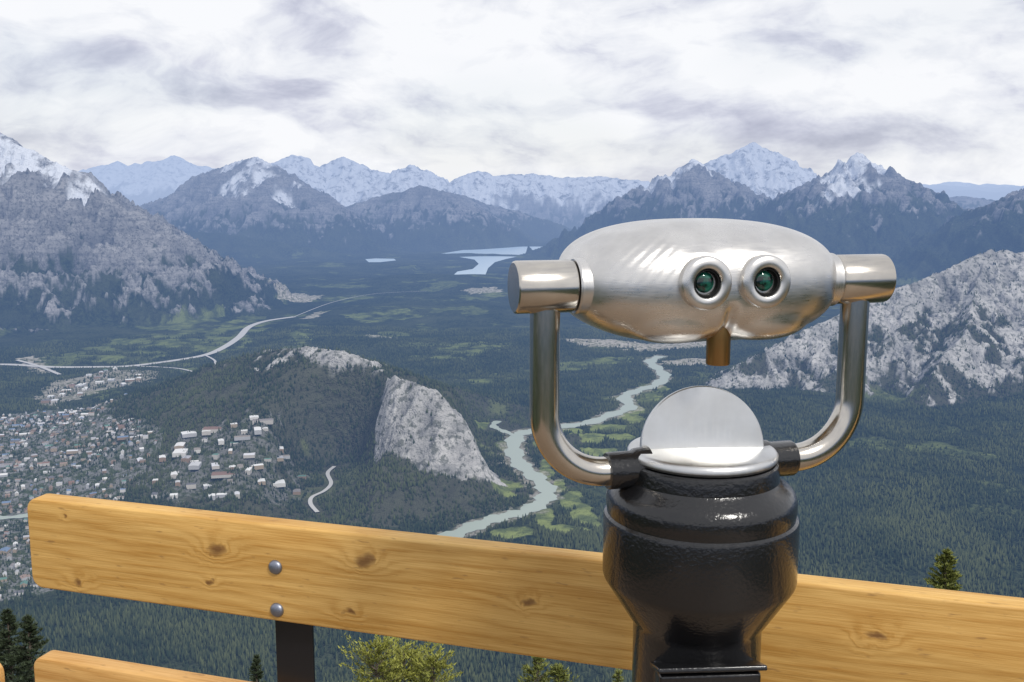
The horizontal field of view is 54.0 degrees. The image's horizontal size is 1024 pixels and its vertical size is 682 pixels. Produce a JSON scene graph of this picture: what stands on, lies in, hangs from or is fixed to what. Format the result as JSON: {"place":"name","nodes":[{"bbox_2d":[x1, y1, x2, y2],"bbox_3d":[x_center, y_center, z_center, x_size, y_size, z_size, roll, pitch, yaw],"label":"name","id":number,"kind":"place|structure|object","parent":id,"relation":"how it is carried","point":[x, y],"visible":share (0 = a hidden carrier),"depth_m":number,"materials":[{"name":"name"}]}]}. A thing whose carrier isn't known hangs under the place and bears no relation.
{"place":"outdoors","nodes":[
{"label":"outdoors","id":0,"kind":"place"},
{"bbox_2d":[0,356,671,537],"bbox_3d":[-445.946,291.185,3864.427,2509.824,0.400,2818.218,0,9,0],"label":"river","id":1,"kind":"structure","parent":0,"point":[513,451],"depth_m":3190.89,"materials":[{"name":"grey liquid"}]},
{"bbox_2d":[366,258,394,261],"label":"lake","id":2,"kind":"structure","parent":0,"point":[376,260],"depth_m":11901.40,"materials":[{"name":"blue liquid"}]},
{"bbox_2d":[441,247,540,274],"bbox_3d":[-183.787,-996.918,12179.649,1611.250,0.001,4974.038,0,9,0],"label":"lake","id":3,"kind":"structure","parent":0,"point":[485,263],"depth_m":12573.75,"materials":[{"name":"blue liquid"}]},
{"bbox_2d":[0,132,1023,681],"bbox_3d":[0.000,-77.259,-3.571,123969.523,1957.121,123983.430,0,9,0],"label":"terrain","id":4,"kind":"structure","parent":0,"point":[170,246],"depth_m":6476.69,"materials":[{"name":"green plant"}]},
{"bbox_2d":[0,616,20,677],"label":"conifer tree","id":5,"kind":"object","parent":4,"relation":"on","point":[6,651],"visible":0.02,"depth_m":57.91,"materials":[{"name":"green plant"}]},
{"bbox_2d":[0,608,33,681],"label":"conifer tree","id":6,"kind":"object","parent":4,"relation":"on","point":[8,618],"visible":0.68,"depth_m":54.94,"materials":[{"name":"green plant"}]},
{"bbox_2d":[5,614,49,681],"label":"conifer tree","id":7,"kind":"object","parent":4,"relation":"on","point":[24,655],"visible":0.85,"depth_m":52.86,"materials":[{"name":"green plant"}]},
{"bbox_2d":[0,367,306,598],"bbox_3d":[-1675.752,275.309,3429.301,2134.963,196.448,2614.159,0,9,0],"label":"town buildings","id":8,"kind":"structure","parent":4,"relation":"on","point":[179,450],"depth_m":3009.82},
{"bbox_2d":[0,291,417,511],"bbox_3d":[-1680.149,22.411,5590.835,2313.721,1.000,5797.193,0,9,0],"label":"highway","id":9,"kind":"structure","parent":4,"relation":"on","point":[242,333],"depth_m":4984.77,"materials":[{"name":"grey asphalt"}]},
{"bbox_2d":[248,654,266,681],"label":"conifer tree","id":10,"kind":"object","parent":4,"relation":"on","point":[257,673],"visible":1,"depth_m":47.89,"materials":[{"name":"green plant"}]},
{"bbox_2d":[338,634,418,681],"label":"bush","id":11,"kind":"object","parent":4,"relation":"on","point":[379,646],"visible":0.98,"depth_m":26.61,"materials":[{"name":"green plant"}]},
{"bbox_2d":[359,637,448,681],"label":"bush","id":12,"kind":"object","parent":4,"relation":"on","point":[406,649],"visible":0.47,"depth_m":27.77,"materials":[{"name":"green plant"}]},
{"bbox_2d":[400,646,462,681],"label":"bush","id":13,"kind":"object","parent":4,"relation":"on","point":[425,670],"visible":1,"depth_m":26.68,"materials":[{"name":"green plant"}]},
{"bbox_2d":[0,248,1023,681],"bbox_3d":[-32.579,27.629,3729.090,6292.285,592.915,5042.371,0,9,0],"label":"conifer forest","id":14,"kind":"object","parent":4,"relation":"on","point":[114,634],"visible":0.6,"depth_m":2993.89,"materials":[{"name":"green plant"}]},
{"bbox_2d":[517,656,557,681],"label":"conifer tree","id":15,"kind":"object","parent":4,"relation":"on","point":[539,665],"visible":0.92,"depth_m":31.98,"materials":[{"name":"green plant"}]},
{"bbox_2d":[547,663,579,681],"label":"conifer tree","id":16,"kind":"object","parent":4,"relation":"on","point":[557,669],"visible":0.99,"depth_m":31.94,"materials":[{"name":"green plant"}]},
{"bbox_2d":[612,668,623,681],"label":"conifer tree","id":17,"kind":"object","parent":4,"relation":"on","point":[617,673],"visible":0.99,"depth_m":34.14,"materials":[{"name":"green plant"}]},
{"bbox_2d":[923,548,963,590],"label":"conifer tree","id":18,"kind":"object","parent":4,"relation":"on","point":[947,578],"visible":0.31,"depth_m":64.84,"materials":[{"name":"green plant"}]},
{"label":"wooden deck","id":19,"kind":"structure","parent":4,"relation":"on","visible":0},
{"bbox_2d":[0,493,1023,681],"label":"wooden fence","id":20,"kind":"object","parent":19,"relation":"on","point":[297,581],"visible":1,"depth_m":1.57,"materials":[{"name":"brown wood"}]},
{"bbox_2d":[508,218,895,681],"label":"coin operated binocular viewer","id":21,"kind":"object","parent":19,"relation":"on","point":[701,527],"visible":1,"depth_m":1.11,"materials":[{"name":"black painted cast metal"},{"name":"polished stainless steel"},{"name":"brass"}]},
{"bbox_2d":[653,660,760,681],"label":"service door","id":22,"kind":"structure","parent":21,"relation":"in","point":[736,676],"depth_m":1.13,"materials":[{"name":"black metal"}]},
{"bbox_2d":[0,0,1023,185],"label":"sky","id":23,"kind":"structure","parent":0,"point":[930,91],"materials":[{"name":"white"}]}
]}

